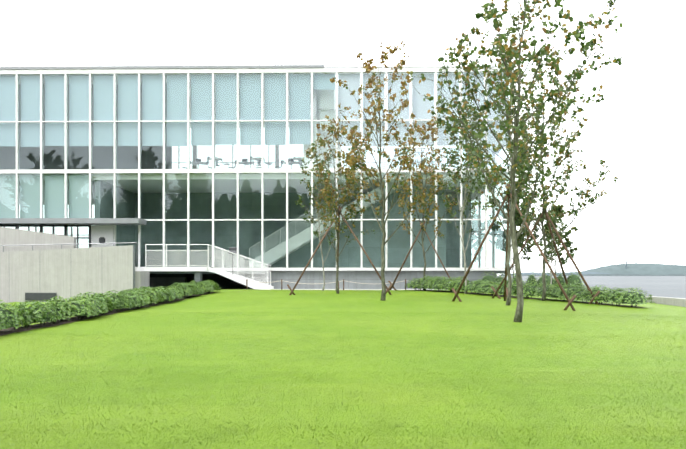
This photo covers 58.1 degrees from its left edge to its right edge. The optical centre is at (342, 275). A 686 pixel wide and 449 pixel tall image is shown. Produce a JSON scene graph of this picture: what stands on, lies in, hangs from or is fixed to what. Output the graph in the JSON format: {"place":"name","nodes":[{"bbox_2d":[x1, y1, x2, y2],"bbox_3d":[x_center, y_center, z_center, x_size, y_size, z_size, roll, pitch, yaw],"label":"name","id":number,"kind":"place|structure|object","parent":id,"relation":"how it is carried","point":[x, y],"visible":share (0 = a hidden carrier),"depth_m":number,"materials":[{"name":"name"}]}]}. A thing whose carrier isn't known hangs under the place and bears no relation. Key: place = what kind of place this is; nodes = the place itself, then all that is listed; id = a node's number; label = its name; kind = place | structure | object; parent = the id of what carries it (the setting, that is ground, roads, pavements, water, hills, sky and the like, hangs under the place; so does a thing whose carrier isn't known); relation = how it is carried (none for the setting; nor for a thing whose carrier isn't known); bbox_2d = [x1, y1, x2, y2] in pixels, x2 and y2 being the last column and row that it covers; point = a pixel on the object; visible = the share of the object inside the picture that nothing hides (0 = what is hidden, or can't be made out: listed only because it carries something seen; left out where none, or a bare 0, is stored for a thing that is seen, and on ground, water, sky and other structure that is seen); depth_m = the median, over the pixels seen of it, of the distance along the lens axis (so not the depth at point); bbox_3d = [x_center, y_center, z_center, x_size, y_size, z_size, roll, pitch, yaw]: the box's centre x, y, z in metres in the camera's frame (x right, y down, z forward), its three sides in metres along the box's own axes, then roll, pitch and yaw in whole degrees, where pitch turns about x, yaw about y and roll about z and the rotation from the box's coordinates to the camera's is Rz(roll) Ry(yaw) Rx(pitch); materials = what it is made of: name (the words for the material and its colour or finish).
{"place":"outdoors","nodes":[
{"label":"outdoors","id":0,"kind":"place"},
{"bbox_2d":[91,225,112,246],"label":"entrance sign wall","id":1,"kind":"structure","parent":0,"point":[101,233],"depth_m":32.44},
{"bbox_2d":[0,73,508,217],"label":"window blinds","id":2,"kind":"object","parent":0,"point":[225,109],"depth_m":32.66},
{"bbox_2d":[0,289,685,448],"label":"lawn","id":3,"kind":"structure","parent":0,"point":[299,369],"depth_m":7.61,"materials":[{"name":"green plant"}]},
{"bbox_2d":[0,280,221,335],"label":"hedge","id":4,"kind":"object","parent":3,"relation":"on","point":[50,313],"visible":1,"depth_m":15.05,"materials":[{"name":"green plant"}]},
{"bbox_2d":[295,141,345,290],"bbox_3d":[-0.994,-2.752,29.090,2.213,7.072,1.829,0,0,-23],"label":"tree","id":5,"kind":"object","parent":3,"relation":"on","point":[310,188],"visible":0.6,"depth_m":29.08,"materials":[{"name":"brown plant"}]},
{"bbox_2d":[287,206,391,294],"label":"tree stakes","id":6,"kind":"object","parent":3,"relation":"on","point":[305,268],"visible":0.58,"depth_m":26.06,"materials":[{"name":"brown wood"}]},
{"bbox_2d":[305,115,374,293],"bbox_3d":[-0.106,-3.050,26.910,2.595,7.808,2.645,0,0,31],"label":"tree","id":7,"kind":"object","parent":3,"relation":"on","point":[350,208],"visible":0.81,"depth_m":26.70,"materials":[{"name":"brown plant"}]},
{"bbox_2d":[328,40,442,300],"bbox_3d":[1.409,-3.572,21.230,3.840,9.016,3.378,0,0,14],"label":"tree","id":8,"kind":"object","parent":3,"relation":"on","point":[356,157],"visible":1,"depth_m":21.22,"materials":[{"name":"green plant"}]},
{"bbox_2d":[388,221,455,290],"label":"tree stakes","id":9,"kind":"object","parent":3,"relation":"on","point":[395,279],"visible":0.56,"depth_m":28.92,"materials":[{"name":"brown wood"}]},
{"bbox_2d":[396,116,460,289],"bbox_3d":[3.943,-3.386,29.045,2.729,8.325,2.921,0,0,33],"label":"tree","id":10,"kind":"object","parent":3,"relation":"on","point":[432,128],"visible":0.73,"depth_m":28.78,"materials":[{"name":"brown plant"}]},
{"bbox_2d":[432,98,486,293],"bbox_3d":[5.299,-3.432,26.206,2.567,8.555,2.419,0,0,-25],"label":"tree","id":11,"kind":"object","parent":3,"relation":"on","point":[453,158],"visible":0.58,"depth_m":26.33,"materials":[{"name":"green plant"}]},
{"bbox_2d":[452,184,575,310],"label":"tree stakes","id":12,"kind":"object","parent":3,"relation":"on","point":[505,279],"visible":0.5,"depth_m":19.84,"materials":[{"name":"brown wood"}]},
{"bbox_2d":[406,0,622,321],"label":"tree","id":13,"kind":"object","parent":3,"relation":"on","point":[511,52],"visible":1,"depth_m":13.93,"materials":[{"name":"green plant"}]},
{"bbox_2d":[451,26,593,305],"bbox_3d":[5.382,-3.309,19.442,3.741,8.653,3.806,0,0,1],"label":"tree","id":14,"kind":"object","parent":3,"relation":"on","point":[500,138],"visible":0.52,"depth_m":19.45,"materials":[{"name":"green plant"}]},
{"bbox_2d":[405,275,654,307],"bbox_3d":[6.447,0.507,24.523,1.654,1.079,12.526,0,0,-30],"label":"hedge","id":15,"kind":"object","parent":3,"relation":"on","point":[616,296],"visible":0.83,"depth_m":22.28,"materials":[{"name":"green plant"}]},
{"bbox_2d":[491,203,599,304],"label":"tree stakes","id":16,"kind":"object","parent":3,"relation":"on","point":[560,263],"visible":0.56,"depth_m":21.82,"materials":[{"name":"brown wood"}]},
{"bbox_2d":[498,47,618,300],"bbox_3d":[7.481,-3.655,21.560,4.418,9.233,4.835,0,0,1],"label":"tree","id":17,"kind":"object","parent":3,"relation":"on","point":[559,160],"visible":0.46,"depth_m":21.60,"materials":[{"name":"green plant"}]},
{"bbox_2d":[0,0,685,275],"label":"sky","id":18,"kind":"structure","parent":0,"point":[638,128],"materials":[{"name":"white"}]},
{"bbox_2d":[512,272,608,274],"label":"hill","id":19,"kind":"structure","parent":0,"point":[529,273],"depth_m":2651.97,"materials":[{"name":"grey"}]},
{"bbox_2d":[497,276,685,297],"bbox_3d":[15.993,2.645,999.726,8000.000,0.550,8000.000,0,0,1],"label":"lake water","id":20,"kind":"structure","parent":0,"point":[667,286],"depth_m":177.66,"materials":[{"name":"liquid"}]},
{"bbox_2d":[499,273,685,275],"bbox_3d":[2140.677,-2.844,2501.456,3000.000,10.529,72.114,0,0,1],"label":"shore","id":21,"kind":"structure","parent":0,"point":[616,274],"depth_m":2485.19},
{"bbox_2d":[580,263,685,274],"bbox_3d":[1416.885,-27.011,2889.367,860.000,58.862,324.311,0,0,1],"label":"hill","id":22,"kind":"structure","parent":0,"point":[646,268],"depth_m":2771.68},
{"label":"land","id":23,"kind":"structure","parent":0,"visible":0},
{"bbox_2d":[0,227,149,302],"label":"ramp walls","id":24,"kind":"structure","parent":23,"relation":"on","point":[40,273],"depth_m":29.69,"materials":[{"name":"concrete"}]},
{"bbox_2d":[0,242,136,262],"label":"ramp handrail","id":25,"kind":"object","parent":24,"relation":"attached to","point":[72,244],"visible":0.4,"depth_m":30.41,"materials":[{"name":"metal"}]},
{"bbox_2d":[0,75,507,288],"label":"building","id":26,"kind":"structure","parent":23,"relation":"on","point":[314,279],"depth_m":34.95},
{"bbox_2d":[0,225,90,247],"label":"dark entrance frames","id":27,"kind":"structure","parent":26,"relation":"attached to","point":[53,226],"depth_m":32.53,"materials":[{"name":"black metal"}]},
{"bbox_2d":[0,218,146,224],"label":"entrance canopy","id":28,"kind":"object","parent":26,"relation":"attached to","point":[71,221],"visible":1,"depth_m":31.36,"materials":[{"name":"grey concrete"}]},
{"bbox_2d":[0,65,497,99],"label":"roof","id":29,"kind":"structure","parent":26,"relation":"attached to","point":[168,67],"depth_m":32.41,"materials":[{"name":"grey metal"}]},
{"bbox_2d":[0,67,511,270],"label":"building frame","id":30,"kind":"object","parent":26,"relation":"attached to","point":[115,171],"visible":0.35,"depth_m":32.43,"materials":[{"name":"white metal"}]},
{"bbox_2d":[0,72,509,267],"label":"window glass","id":31,"kind":"object","parent":30,"relation":"in","point":[474,240],"visible":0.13,"depth_m":32.50,"materials":[{"name":"glass"}]},
{"bbox_2d":[250,157,264,168],"bbox_3d":[-4.612,-5.940,33.383,0.800,0.720,0.800,0,0,1],"label":"cafe table","id":32,"kind":"object","parent":26,"relation":"on","point":[256,158],"depth_m":33.36,"materials":[{"name":"white paint"}]},
{"bbox_2d":[282,161,298,167],"bbox_3d":[-2.894,-5.940,34.506,0.900,0.720,0.700,0,0,1],"label":"square cafe table","id":33,"kind":"object","parent":26,"relation":"on","point":[284,162],"depth_m":34.33,"materials":[{"name":"white paint"}]},
{"bbox_2d":[293,157,302,168],"bbox_3d":[-2.313,-5.940,33.346,0.800,0.720,0.800,0,0,1],"label":"cafe table","id":34,"kind":"object","parent":26,"relation":"on","point":[298,158],"depth_m":33.24,"materials":[{"name":"white paint"}]},
{"bbox_2d":[249,152,439,267],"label":"staircase","id":35,"kind":"structure","parent":26,"relation":"on","point":[272,252],"depth_m":33.71,"materials":[{"name":"white paint"}]},
{"bbox_2d":[271,288,606,291],"bbox_3d":[4.635,0.770,54.686,16.800,0.100,50.200,0,0,1],"label":"gravel strip","id":36,"kind":"object","parent":23,"relation":"on","point":[359,289],"visible":0.04,"depth_m":31.22,"materials":[{"name":"grey gravel"}]},
{"bbox_2d":[135,244,273,289],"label":"terrace and stair","id":37,"kind":"structure","parent":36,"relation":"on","point":[238,275],"depth_m":31.25,"materials":[{"name":"white paint"}]},
{"bbox_2d":[229,247,236,283],"bbox_3d":[-5.687,-0.490,31.871,0.400,1.920,0.160,0,0,1],"label":"info stand","id":38,"kind":"object","parent":37,"relation":"on","point":[233,249],"visible":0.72,"depth_m":31.85,"materials":[{"name":"metal"}]},
{"bbox_2d":[246,279,420,289],"bbox_3d":[-0.468,0.465,29.916,8.460,0.550,0.060,0,0,1],"label":"rope fence","id":39,"kind":"object","parent":36,"relation":"on","point":[320,283],"visible":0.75,"depth_m":29.93,"materials":[{"name":"grey metal"}]},
{"bbox_2d":[482,220,491,249],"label":"tree","id":40,"kind":"object","parent":36,"relation":"on","point":[487,229],"depth_m":45.24,"materials":[{"name":"green plant"}]},
{"bbox_2d":[489,181,538,281],"bbox_3d":[9.806,-2.308,35.627,2.646,6.218,2.612,0,0,1],"label":"tree","id":41,"kind":"object","parent":36,"relation":"on","point":[518,219],"visible":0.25,"depth_m":35.59,"materials":[{"name":"green plant"}]},
{"bbox_2d":[489,179,540,258],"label":"tree","id":42,"kind":"object","parent":36,"relation":"on","point":[536,229],"visible":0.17,"depth_m":39.37,"materials":[{"name":"green plant"}]},
{"bbox_2d":[478,270,583,287],"bbox_3d":[9.381,0.241,30.771,5.469,1.070,1.436,0,0,1],"label":"hedge","id":43,"kind":"object","parent":36,"relation":"on","point":[572,278],"visible":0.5,"depth_m":30.60,"materials":[{"name":"green plant"}]},
{"bbox_2d":[532,209,564,284],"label":"tree","id":44,"kind":"object","parent":36,"relation":"on","point":[555,221],"visible":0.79,"depth_m":30.15,"materials":[{"name":"green plant"}]},
{"bbox_2d":[538,203,577,279],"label":"tree","id":45,"kind":"object","parent":36,"relation":"on","point":[558,209],"visible":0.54,"depth_m":33.51,"materials":[{"name":"green plant"}]},
{"bbox_2d":[645,296,685,306],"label":"lake kerb","id":46,"kind":"structure","parent":23,"relation":"on","point":[680,302],"depth_m":22.40,"materials":[{"name":"concrete"}]}
]}

